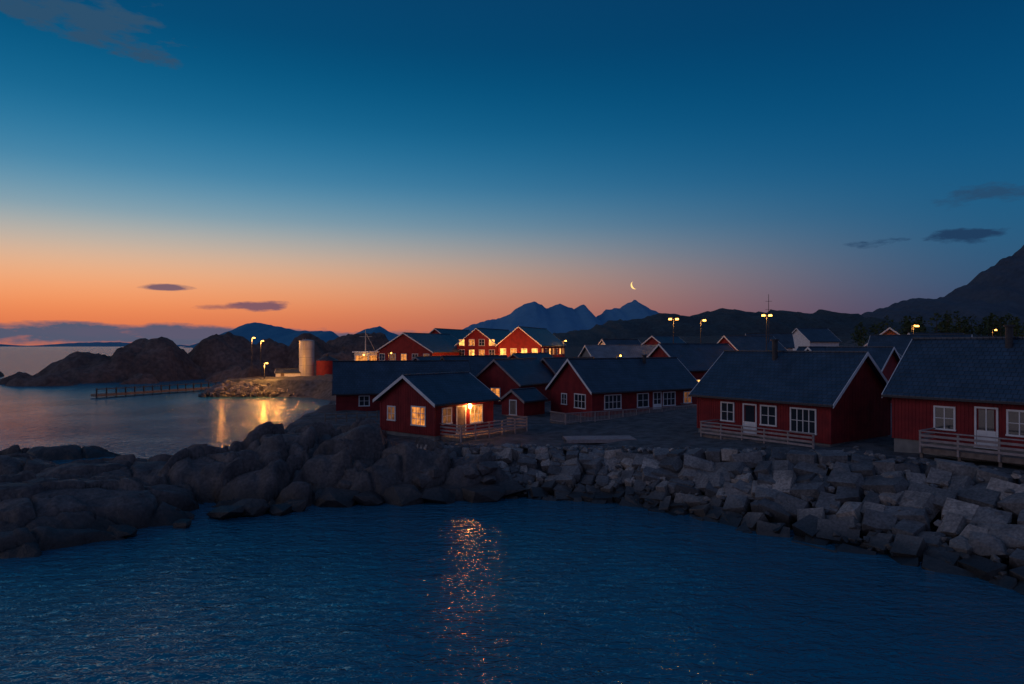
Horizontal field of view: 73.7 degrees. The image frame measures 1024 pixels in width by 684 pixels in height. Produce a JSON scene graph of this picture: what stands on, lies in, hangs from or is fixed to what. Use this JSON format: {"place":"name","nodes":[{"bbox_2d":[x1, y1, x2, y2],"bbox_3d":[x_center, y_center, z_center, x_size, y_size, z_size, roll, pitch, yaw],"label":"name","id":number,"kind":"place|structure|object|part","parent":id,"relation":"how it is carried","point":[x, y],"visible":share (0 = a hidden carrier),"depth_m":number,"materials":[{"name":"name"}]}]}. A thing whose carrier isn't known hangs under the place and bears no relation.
{"place":"outdoors","nodes":[
{"label":"outdoors","id":0,"kind":"place"},
{"bbox_2d":[0,342,188,346],"bbox_3d":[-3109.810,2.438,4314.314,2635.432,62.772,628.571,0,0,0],"label":"coast","id":1,"kind":"structure","parent":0,"point":[105,344],"depth_m":4260.81},
{"bbox_2d":[0,332,388,385],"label":"headland","id":2,"kind":"structure","parent":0,"point":[220,358],"depth_m":194.76,"materials":[{"name":"grey stone"}]},
{"bbox_2d":[182,322,397,347],"bbox_3d":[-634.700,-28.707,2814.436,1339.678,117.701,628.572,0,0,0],"label":"headland mountain","id":3,"kind":"structure","parent":0,"point":[259,332],"depth_m":2858.31,"materials":[{"name":"stone"}]},
{"bbox_2d":[0,345,1023,683],"bbox_3d":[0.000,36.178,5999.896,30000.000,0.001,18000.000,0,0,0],"label":"sea water","id":4,"kind":"structure","parent":0,"point":[518,591],"depth_m":27.03,"materials":[{"name":"teal liquid"}]},
{"bbox_2d":[91,382,216,397],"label":"floating dock","id":5,"kind":"object","parent":4,"relation":"on","point":[143,392],"visible":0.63,"depth_m":137.62,"materials":[{"name":"wood"}]},
{"bbox_2d":[198,380,304,396],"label":"rock breakwater","id":6,"kind":"object","parent":4,"relation":"in","point":[227,388],"visible":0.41,"depth_m":132.53,"materials":[{"name":"stone"}]},
{"bbox_2d":[352,329,379,360],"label":"fishing boat","id":7,"kind":"object","parent":4,"relation":"on","point":[365,355],"visible":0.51,"depth_m":130.04,"materials":[{"name":"metal"}]},
{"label":"wheelhouse windows","id":8,"kind":"part","parent":7,"relation":"part of","materials":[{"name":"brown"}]},
{"bbox_2d":[0,0,1023,344],"label":"sky","id":9,"kind":"structure","parent":0,"point":[184,172],"materials":[{"name":"blue"}]},
{"bbox_2d":[462,300,657,333],"bbox_3d":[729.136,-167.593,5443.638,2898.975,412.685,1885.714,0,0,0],"label":"mountains","id":10,"kind":"structure","parent":0,"point":[559,318],"depth_m":5522.71,"materials":[{"name":"blue stone"}]},
{"bbox_2d":[221,336,1023,562],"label":"ground","id":11,"kind":"structure","parent":0,"point":[673,428],"depth_m":55.55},
{"bbox_2d":[0,417,508,558],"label":"shore rock","id":12,"kind":"object","parent":11,"relation":"on","point":[46,503],"visible":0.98,"depth_m":44.08,"materials":[{"name":"grey stone"}]},
{"bbox_2d":[107,461,525,537],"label":"shore boulders","id":13,"kind":"object","parent":12,"relation":"on","point":[489,488],"visible":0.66,"depth_m":42.92,"materials":[{"name":"grey stone"}]},
{"bbox_2d":[260,340,263,376],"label":"street lamp","id":14,"kind":"object","parent":11,"relation":"on","point":[260,358],"visible":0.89,"depth_m":162.92,"materials":[{"name":"metal"}]},
{"bbox_2d":[274,369,300,376],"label":"white shed","id":15,"kind":"structure","parent":11,"relation":"on","point":[287,372],"depth_m":156.48,"materials":[{"name":"paint"}]},
{"bbox_2d":[299,338,314,375],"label":"steel silo","id":16,"kind":"object","parent":11,"relation":"on","point":[306,357],"visible":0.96,"depth_m":156.52,"materials":[{"name":"silver metal"}]},
{"bbox_2d":[316,354,338,374],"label":"red storage tank","id":17,"kind":"object","parent":11,"relation":"on","point":[324,365],"visible":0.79,"depth_m":155.82,"materials":[{"name":"metal"}]},
{"bbox_2d":[332,360,471,410],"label":"red boathouse","id":18,"kind":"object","parent":11,"relation":"on","point":[359,385],"visible":0.44,"depth_m":77.64,"materials":[{"name":"wood"}]},
{"bbox_2d":[358,395,369,406],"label":"window frames","id":19,"kind":"structure","parent":18,"relation":"in","point":[364,395],"depth_m":75.67,"materials":[{"name":"white paint"}]},
{"bbox_2d":[412,355,452,359],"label":"red cabin","id":20,"kind":"object","parent":11,"relation":"on","point":[427,358],"visible":0.12,"depth_m":107.78,"materials":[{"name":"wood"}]},
{"bbox_2d":[372,371,527,441],"bbox_3d":[-5.047,6.102,56.588,9.190,7.090,9.110,0,0,39],"label":"red cabin","id":21,"kind":"object","parent":11,"relation":"on","point":[454,406],"visible":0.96,"depth_m":54.27,"materials":[{"name":"wood"}]},
{"bbox_2d":[387,404,482,433],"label":"window frames","id":22,"kind":"structure","parent":21,"relation":"in","point":[478,405],"depth_m":53.83,"materials":[{"name":"white paint"}]},
{"bbox_2d":[440,355,507,375],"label":"red cabin","id":23,"kind":"object","parent":11,"relation":"on","point":[478,363],"visible":0.01,"depth_m":88.38,"materials":[{"name":"wood"}]},
{"bbox_2d":[475,357,554,406],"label":"red cabin","id":24,"kind":"object","parent":11,"relation":"on","point":[500,378],"visible":0.57,"depth_m":82.22,"materials":[{"name":"wood"}]},
{"bbox_2d":[500,387,547,415],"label":"tool shed","id":25,"kind":"structure","parent":11,"relation":"on","point":[524,401],"depth_m":70.11,"materials":[{"name":"wood"}]},
{"bbox_2d":[509,399,516,415],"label":"window frames","id":26,"kind":"structure","parent":25,"relation":"in","point":[509,399],"depth_m":69.82,"materials":[{"name":"white paint"}]},
{"bbox_2d":[508,352,552,360],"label":"red cabin","id":27,"kind":"object","parent":11,"relation":"on","point":[539,356],"visible":0.13,"depth_m":117.69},
{"bbox_2d":[540,357,594,374],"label":"red cabin","id":28,"kind":"object","parent":11,"relation":"on","point":[553,365],"visible":0.17,"depth_m":90.49,"materials":[{"name":"tile"}]},
{"bbox_2d":[563,435,636,442],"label":"timber platform","id":29,"kind":"structure","parent":11,"relation":"on","point":[591,439],"depth_m":50.66,"materials":[{"name":"wood"}]},
{"bbox_2d":[578,345,656,357],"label":"grey warehouse","id":30,"kind":"structure","parent":11,"relation":"on","point":[607,351],"depth_m":109.05,"materials":[{"name":"metal"}]},
{"bbox_2d":[545,355,697,424],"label":"red cabin","id":31,"kind":"object","parent":11,"relation":"on","point":[589,387],"visible":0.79,"depth_m":70.51,"materials":[{"name":"wood"}]},
{"bbox_2d":[561,391,691,409],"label":"window frames","id":32,"kind":"structure","parent":31,"relation":"in","point":[654,405],"depth_m":70.76,"materials":[{"name":"white paint"}]},
{"bbox_2d":[641,335,685,344],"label":"red cabin","id":33,"kind":"object","parent":11,"relation":"on","point":[654,339],"visible":0.16,"depth_m":131.50,"materials":[{"name":"tile"}]},
{"bbox_2d":[669,318,678,342],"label":"street lamp","id":34,"kind":"object","parent":11,"relation":"on","point":[673,326],"visible":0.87,"depth_m":109.95,"materials":[{"name":"metal"}]},
{"bbox_2d":[647,343,733,381],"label":"red cabin","id":35,"kind":"object","parent":11,"relation":"on","point":[697,360],"visible":0.12,"depth_m":93.83,"materials":[{"name":"tile"}]},
{"bbox_2d":[417,443,1023,594],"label":"stone seawall","id":36,"kind":"object","parent":11,"relation":"on","point":[956,510],"visible":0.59,"depth_m":37.05,"materials":[{"name":"grey stone"}]},
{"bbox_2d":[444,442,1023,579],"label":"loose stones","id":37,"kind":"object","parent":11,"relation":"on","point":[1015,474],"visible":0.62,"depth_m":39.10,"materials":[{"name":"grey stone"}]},
{"bbox_2d":[717,335,786,349],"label":"red cabin","id":38,"kind":"object","parent":11,"relation":"on","point":[745,342],"visible":0.18,"depth_m":122.33,"materials":[{"name":"tile"}]},
{"bbox_2d":[765,294,771,341],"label":"antenna mast","id":39,"kind":"object","parent":38,"relation":"attached to","point":[768,309],"visible":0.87,"depth_m":124.98,"materials":[{"name":"metal"}]},
{"bbox_2d":[762,314,771,349],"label":"street lamp","id":40,"kind":"object","parent":11,"relation":"on","point":[766,327],"visible":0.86,"depth_m":109.94,"materials":[{"name":"metal"}]},
{"bbox_2d":[688,339,891,448],"bbox_3d":[19.939,4.453,50.138,10.490,9.332,11.580,0,0,-36],"label":"red cabin","id":41,"kind":"object","parent":11,"relation":"on","point":[825,399],"visible":0.94,"depth_m":47.34,"materials":[{"name":"wood"}]},
{"bbox_2d":[720,401,816,434],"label":"window frames","id":42,"kind":"structure","parent":41,"relation":"in","point":[745,423],"depth_m":48.09,"materials":[{"name":"white paint"}]},
{"bbox_2d":[796,346,900,404],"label":"red cabin","id":43,"kind":"object","parent":11,"relation":"on","point":[886,359],"visible":0.16,"depth_m":75.23,"materials":[{"name":"red wood"}]},
{"bbox_2d":[804,346,901,357],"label":"red cabin","id":44,"kind":"object","parent":11,"relation":"on","point":[815,348],"visible":0.05,"depth_m":79.79,"materials":[{"name":"tile"}]},
{"bbox_2d":[867,334,972,355],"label":"red cabin","id":45,"kind":"object","parent":11,"relation":"on","point":[900,343],"visible":0.16,"depth_m":99.80,"materials":[{"name":"tile"}]},
{"bbox_2d":[908,333,963,333],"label":"red cabin","id":46,"kind":"object","parent":11,"relation":"on","point":[936,333],"visible":0.11,"depth_m":129.76,"materials":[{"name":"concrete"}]},
{"bbox_2d":[850,311,1023,345],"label":"woodland","id":47,"kind":"object","parent":11,"relation":"on","point":[994,323],"visible":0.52,"depth_m":181.90,"materials":[{"name":"green plant"}]},
{"bbox_2d":[882,325,1023,466],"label":"red cabin","id":48,"kind":"object","parent":11,"relation":"on","point":[960,399],"visible":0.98,"depth_m":39.54,"materials":[{"name":"wood"}]},
{"bbox_2d":[933,405,1023,449],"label":"window frames","id":49,"kind":"structure","parent":48,"relation":"in","point":[976,432],"depth_m":37.97,"materials":[{"name":"white paint"}]},
{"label":"foundation","id":50,"kind":"object","parent":11,"relation":"on","visible":0},
{"bbox_2d":[866,329,897,345],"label":"walls","id":51,"kind":"structure","parent":50,"relation":"on","point":[889,332],"depth_m":108.01,"materials":[{"name":"red wood"}]},
{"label":"roof","id":52,"kind":"object","parent":51,"relation":"on","visible":0},
{"bbox_2d":[864,327,899,345],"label":"barge boards","id":53,"kind":"object","parent":52,"relation":"attached to","point":[885,331],"visible":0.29,"depth_m":107.69,"materials":[{"name":"white paint"}]},
{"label":"foundation","id":54,"kind":"object","parent":11,"relation":"on","visible":0},
{"bbox_2d":[793,330,837,350],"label":"walls","id":55,"kind":"structure","parent":54,"relation":"on","point":[799,338],"depth_m":167.51,"materials":[{"name":"white paint"}]},
{"bbox_2d":[793,328,840,341],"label":"roof","id":56,"kind":"structure","parent":55,"relation":"on","point":[818,334],"depth_m":168.15,"materials":[{"name":"stone"}]},
{"bbox_2d":[565,336,869,356],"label":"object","id":57,"kind":"structure","parent":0,"point":[572,351],"depth_m":356.77,"materials":[{"name":"black"}]},
{"bbox_2d":[553,308,1023,346],"bbox_3d":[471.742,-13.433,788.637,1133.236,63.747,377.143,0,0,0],"label":"dark hills","id":58,"kind":"structure","parent":0,"point":[721,322],"depth_m":766.89,"materials":[{"name":"black stone"}]},
{"bbox_2d":[861,245,1023,327],"bbox_3d":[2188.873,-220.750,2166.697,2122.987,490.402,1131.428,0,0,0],"label":"mountain","id":59,"kind":"structure","parent":0,"point":[997,289],"depth_m":2309.33,"materials":[{"name":"grey stone"}]},
{"bbox_2d":[973,336,1023,336],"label":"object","id":60,"kind":"structure","parent":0,"point":[991,336],"depth_m":171.88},
{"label":"foundation","id":61,"kind":"object","parent":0,"visible":0},
{"bbox_2d":[377,334,458,359],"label":"walls","id":62,"kind":"structure","parent":61,"relation":"on","point":[402,344],"depth_m":142.41,"materials":[{"name":"red wood"}]},
{"bbox_2d":[376,333,458,352],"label":"barge boards","id":63,"kind":"object","parent":62,"relation":"attached to","point":[407,336],"visible":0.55,"depth_m":141.73,"materials":[{"name":"white paint"}]},
{"bbox_2d":[379,332,460,351],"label":"roof","id":64,"kind":"structure","parent":62,"relation":"on","point":[434,342],"depth_m":148.71,"materials":[{"name":"tile"}]},
{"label":"foundation","id":65,"kind":"object","parent":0,"visible":0},
{"bbox_2d":[457,329,497,354],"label":"walls","id":66,"kind":"structure","parent":65,"relation":"on","point":[476,335],"depth_m":151.43,"materials":[{"name":"red wood"}]},
{"bbox_2d":[459,339,494,354],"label":"window frames","id":67,"kind":"structure","parent":66,"relation":"attached to","point":[474,345],"depth_m":151.55,"materials":[{"name":"white paint"}]},
{"bbox_2d":[459,340,493,355],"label":"window","id":68,"kind":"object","parent":67,"relation":"in","point":[491,352],"visible":0.61,"depth_m":151.08,"materials":[{"name":"grey"}]},
{"bbox_2d":[459,340,493,354],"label":"window","id":69,"kind":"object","parent":67,"relation":"in","point":[471,352],"visible":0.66,"depth_m":151.81,"materials":[{"name":"yellow glass"}]},
{"bbox_2d":[469,340,483,354],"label":"panes lit","id":70,"kind":"object","parent":67,"relation":"in","point":[481,352],"visible":0.41,"depth_m":151.22,"materials":[{"name":"brown"}]},
{"bbox_2d":[456,328,510,345],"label":"roof","id":71,"kind":"structure","parent":66,"relation":"on","point":[498,335],"depth_m":157.24,"materials":[{"name":"stone"}]},
{"bbox_2d":[454,328,496,346],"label":"barge boards","id":72,"kind":"object","parent":71,"relation":"attached to","point":[471,332],"visible":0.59,"depth_m":151.07,"materials":[{"name":"white paint"}]},
{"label":"foundation","id":73,"kind":"object","parent":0,"visible":0},
{"bbox_2d":[498,328,564,356],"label":"walls","id":74,"kind":"structure","parent":73,"relation":"on","point":[518,338],"depth_m":146.71,"materials":[{"name":"red wood"}]},
{"bbox_2d":[501,348,560,354],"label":"window","id":75,"kind":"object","parent":74,"relation":"attached to","point":[503,351],"visible":0.49,"depth_m":146.80,"materials":[{"name":"yellow glass"}]},
{"bbox_2d":[500,348,562,354],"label":"window frames","id":76,"kind":"structure","parent":74,"relation":"attached to","point":[534,348],"depth_m":147.53,"materials":[{"name":"white paint"}]},
{"bbox_2d":[497,326,566,345],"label":"roof","id":77,"kind":"structure","parent":74,"relation":"on","point":[543,336],"depth_m":154.98,"materials":[{"name":"tile"}]},
{"bbox_2d":[495,326,565,346],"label":"barge boards","id":78,"kind":"object","parent":77,"relation":"attached to","point":[524,332],"visible":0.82,"depth_m":146.05,"materials":[{"name":"white paint"}]},
{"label":"window frames","id":79,"kind":"object","parent":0,"visible":0},
{"bbox_2d":[380,354,417,359],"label":"window","id":80,"kind":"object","parent":79,"relation":"in","point":[382,356],"visible":0.27,"depth_m":143.84,"materials":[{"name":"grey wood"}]},
{"bbox_2d":[401,354,405,359],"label":"panes lit","id":81,"kind":"object","parent":79,"relation":"in","point":[403,356],"visible":0.21,"depth_m":142.21,"materials":[{"name":"brown"}]},
{"bbox_2d":[390,354,428,359],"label":"window","id":82,"kind":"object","parent":79,"relation":"in","point":[392,356],"visible":0.33,"depth_m":143.02,"materials":[{"name":"brown"}]},
{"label":"walls","id":83,"kind":"object","parent":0,"visible":0},
{"bbox_2d":[599,339,640,344],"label":"roof","id":84,"kind":"structure","parent":83,"relation":"on","point":[621,341],"depth_m":139.07,"materials":[{"name":"stone"}]},
{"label":"walls","id":85,"kind":"object","parent":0,"visible":0},
{"bbox_2d":[746,333,794,347],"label":"roof","id":86,"kind":"structure","parent":85,"relation":"on","point":[786,340],"depth_m":150.38,"materials":[{"name":"stone"}]},
{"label":"walls","id":87,"kind":"object","parent":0,"visible":0},
{"bbox_2d":[433,328,470,338],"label":"roof","id":88,"kind":"structure","parent":87,"relation":"on","point":[459,333],"depth_m":174.84,"materials":[{"name":"stone"}]}
]}

